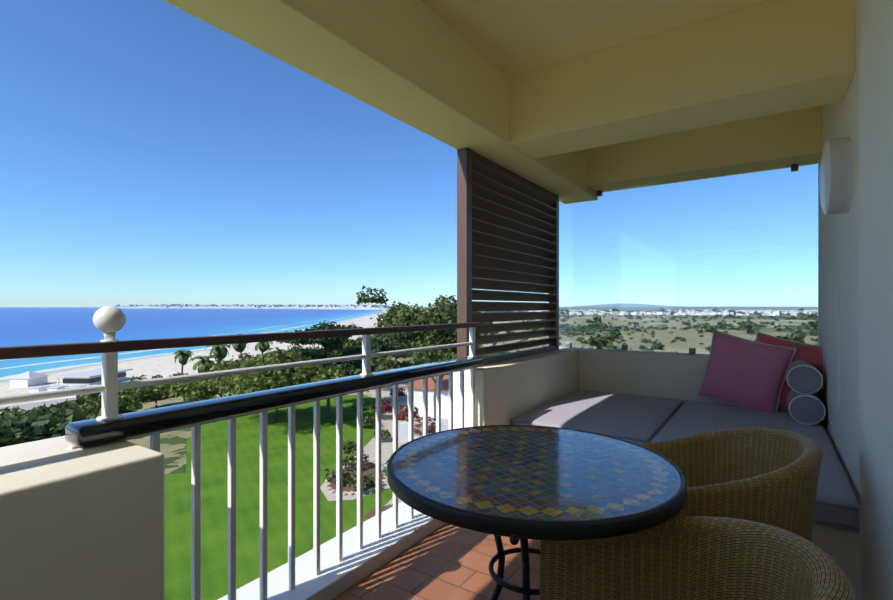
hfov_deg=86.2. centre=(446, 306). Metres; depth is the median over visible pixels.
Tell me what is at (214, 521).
lawn
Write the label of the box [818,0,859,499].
wall
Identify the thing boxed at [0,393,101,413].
beach road
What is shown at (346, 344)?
edge tree
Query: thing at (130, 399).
edge tree
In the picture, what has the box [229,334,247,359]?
palm
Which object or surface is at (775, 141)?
beam end
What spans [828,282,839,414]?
access panel
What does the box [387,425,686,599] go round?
table frame
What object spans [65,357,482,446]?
handrail
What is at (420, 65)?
beam
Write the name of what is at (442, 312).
tree
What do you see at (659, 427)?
cushion piping
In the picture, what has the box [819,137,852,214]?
wall lamp
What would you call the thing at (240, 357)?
edge tree
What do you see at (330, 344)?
pine tree
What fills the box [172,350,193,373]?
palm
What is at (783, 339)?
coral pillow piping
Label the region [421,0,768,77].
ceiling
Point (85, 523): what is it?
wall
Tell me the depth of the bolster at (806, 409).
3.21 m
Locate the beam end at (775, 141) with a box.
[587,105,821,191]
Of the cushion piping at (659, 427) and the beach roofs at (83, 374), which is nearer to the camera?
the cushion piping at (659, 427)
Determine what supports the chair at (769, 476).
on the floor tiles
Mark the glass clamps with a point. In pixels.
(794, 167)
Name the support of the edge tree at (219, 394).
on the ground at (23, 326)
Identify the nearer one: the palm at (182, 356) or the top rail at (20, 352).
the top rail at (20, 352)
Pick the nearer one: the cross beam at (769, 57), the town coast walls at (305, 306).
the cross beam at (769, 57)
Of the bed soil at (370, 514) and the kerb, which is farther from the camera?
the bed soil at (370, 514)
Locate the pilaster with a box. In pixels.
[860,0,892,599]
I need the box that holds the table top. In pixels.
[392,426,680,520]
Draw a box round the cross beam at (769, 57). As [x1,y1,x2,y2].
[509,0,854,158]
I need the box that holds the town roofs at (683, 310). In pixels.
[543,309,817,313]
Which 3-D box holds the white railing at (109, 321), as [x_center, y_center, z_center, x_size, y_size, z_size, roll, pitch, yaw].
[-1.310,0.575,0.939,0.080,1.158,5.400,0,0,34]
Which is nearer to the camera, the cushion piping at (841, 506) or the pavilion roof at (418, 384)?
the cushion piping at (841, 506)
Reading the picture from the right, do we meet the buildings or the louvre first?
the louvre
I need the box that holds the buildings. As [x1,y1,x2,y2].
[10,371,125,396]
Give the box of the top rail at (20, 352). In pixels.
[0,322,480,359]
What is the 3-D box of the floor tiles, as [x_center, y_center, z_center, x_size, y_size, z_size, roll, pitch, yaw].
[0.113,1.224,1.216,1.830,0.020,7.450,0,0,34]
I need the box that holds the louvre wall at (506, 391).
[453,347,583,428]
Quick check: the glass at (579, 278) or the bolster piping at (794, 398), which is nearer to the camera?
the bolster piping at (794, 398)
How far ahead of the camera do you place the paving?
46.13 m
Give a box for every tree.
[79,387,154,413]
[130,374,170,407]
[152,379,220,401]
[169,359,234,397]
[201,347,345,422]
[203,353,264,372]
[276,321,362,410]
[283,344,318,355]
[322,339,371,376]
[339,337,389,370]
[355,285,496,418]
[361,333,427,364]
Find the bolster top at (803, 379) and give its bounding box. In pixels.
[785,360,821,392]
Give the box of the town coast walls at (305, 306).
[114,304,388,307]
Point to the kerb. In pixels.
(334, 578)
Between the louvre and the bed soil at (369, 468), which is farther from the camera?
the bed soil at (369, 468)
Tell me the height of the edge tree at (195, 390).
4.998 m
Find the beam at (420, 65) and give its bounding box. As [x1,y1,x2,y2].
[163,0,597,203]
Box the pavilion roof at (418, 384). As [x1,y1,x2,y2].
[404,376,447,389]
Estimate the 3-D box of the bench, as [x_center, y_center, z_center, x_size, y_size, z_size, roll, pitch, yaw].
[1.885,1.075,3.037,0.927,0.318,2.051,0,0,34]
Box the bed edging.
[324,459,387,495]
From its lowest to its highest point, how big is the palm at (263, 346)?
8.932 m
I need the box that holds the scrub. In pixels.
[0,308,817,446]
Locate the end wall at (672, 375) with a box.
[579,348,785,409]
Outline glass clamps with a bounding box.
[566,164,798,353]
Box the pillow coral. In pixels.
[757,333,822,408]
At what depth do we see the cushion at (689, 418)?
3.06 m
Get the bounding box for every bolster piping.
[786,365,822,393]
[788,395,825,424]
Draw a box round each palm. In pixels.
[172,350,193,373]
[187,355,219,372]
[205,344,230,361]
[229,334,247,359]
[255,341,272,354]
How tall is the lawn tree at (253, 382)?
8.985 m
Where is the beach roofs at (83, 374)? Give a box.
[7,368,132,388]
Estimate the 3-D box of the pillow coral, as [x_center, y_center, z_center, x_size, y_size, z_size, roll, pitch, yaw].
[2.607,0.519,3.617,0.646,0.652,0.167,0,0,34]
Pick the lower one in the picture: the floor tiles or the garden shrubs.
the floor tiles
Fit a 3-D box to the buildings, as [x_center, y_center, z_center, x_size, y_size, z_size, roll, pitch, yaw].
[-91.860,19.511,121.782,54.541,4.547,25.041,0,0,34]
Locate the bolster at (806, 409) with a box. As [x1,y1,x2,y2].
[787,390,823,423]
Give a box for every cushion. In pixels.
[511,390,682,443]
[650,400,859,529]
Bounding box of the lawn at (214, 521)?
[164,394,392,599]
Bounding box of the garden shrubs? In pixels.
[324,387,435,489]
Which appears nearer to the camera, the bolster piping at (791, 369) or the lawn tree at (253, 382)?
the bolster piping at (791, 369)
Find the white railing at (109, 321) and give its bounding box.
[0,306,477,599]
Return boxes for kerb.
[218,501,444,599]
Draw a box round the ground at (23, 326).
[0,303,817,505]
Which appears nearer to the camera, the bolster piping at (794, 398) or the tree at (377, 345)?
the bolster piping at (794, 398)
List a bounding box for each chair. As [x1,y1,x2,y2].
[540,516,855,599]
[638,428,823,541]
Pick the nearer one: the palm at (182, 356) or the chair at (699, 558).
the chair at (699, 558)
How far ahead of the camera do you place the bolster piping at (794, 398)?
3.19 m
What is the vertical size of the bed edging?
0.130 m
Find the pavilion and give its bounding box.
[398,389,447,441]
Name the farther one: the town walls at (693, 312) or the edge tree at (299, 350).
the town walls at (693, 312)
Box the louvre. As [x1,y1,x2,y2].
[457,147,558,364]
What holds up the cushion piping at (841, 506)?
on the cushion at (689, 418)
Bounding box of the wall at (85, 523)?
[0,436,163,599]
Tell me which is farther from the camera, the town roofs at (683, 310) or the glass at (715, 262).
the town roofs at (683, 310)
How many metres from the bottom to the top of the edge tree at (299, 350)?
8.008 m
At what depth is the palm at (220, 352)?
94.79 m
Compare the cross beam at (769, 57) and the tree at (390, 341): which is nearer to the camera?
the cross beam at (769, 57)
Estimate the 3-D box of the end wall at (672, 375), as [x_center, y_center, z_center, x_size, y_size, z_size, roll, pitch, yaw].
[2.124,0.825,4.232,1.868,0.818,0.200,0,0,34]
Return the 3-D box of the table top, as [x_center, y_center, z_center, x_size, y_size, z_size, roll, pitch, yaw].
[0.256,0.474,1.481,0.846,0.001,0.846,0,0,14]
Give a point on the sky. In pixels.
(151, 153)
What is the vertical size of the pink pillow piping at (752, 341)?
0.680 m
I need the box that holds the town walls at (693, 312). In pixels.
[529,309,817,315]
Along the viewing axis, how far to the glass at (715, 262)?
4.17 m
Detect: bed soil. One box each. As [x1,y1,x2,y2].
[330,462,384,491]
[366,504,392,518]
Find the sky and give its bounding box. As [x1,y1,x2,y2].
[0,0,817,306]
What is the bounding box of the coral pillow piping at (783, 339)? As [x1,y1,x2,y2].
[756,331,821,409]
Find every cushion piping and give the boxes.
[510,390,683,441]
[648,401,859,529]
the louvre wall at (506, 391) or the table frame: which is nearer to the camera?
the table frame
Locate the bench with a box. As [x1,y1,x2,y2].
[812,522,859,599]
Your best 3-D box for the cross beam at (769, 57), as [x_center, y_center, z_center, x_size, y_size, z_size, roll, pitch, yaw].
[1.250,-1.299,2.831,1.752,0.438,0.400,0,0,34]
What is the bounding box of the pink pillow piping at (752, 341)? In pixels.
[697,329,796,411]
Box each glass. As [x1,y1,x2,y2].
[559,190,611,348]
[612,162,817,352]
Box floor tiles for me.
[332,523,539,599]
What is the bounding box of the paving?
[320,380,447,505]
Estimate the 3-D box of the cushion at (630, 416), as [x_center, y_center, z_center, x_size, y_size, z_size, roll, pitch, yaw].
[1.256,0.850,3.774,0.924,0.125,1.510,0,0,34]
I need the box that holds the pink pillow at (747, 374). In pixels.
[698,330,794,411]
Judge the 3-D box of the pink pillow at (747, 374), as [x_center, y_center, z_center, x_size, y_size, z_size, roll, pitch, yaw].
[2.330,0.519,3.743,0.661,0.672,0.194,0,0,34]
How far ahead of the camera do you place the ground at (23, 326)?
430.79 m
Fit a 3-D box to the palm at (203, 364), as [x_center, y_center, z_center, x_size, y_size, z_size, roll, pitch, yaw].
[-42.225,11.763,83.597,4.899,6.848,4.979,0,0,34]
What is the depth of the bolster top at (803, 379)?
3.25 m
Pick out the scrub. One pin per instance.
(25, 426)

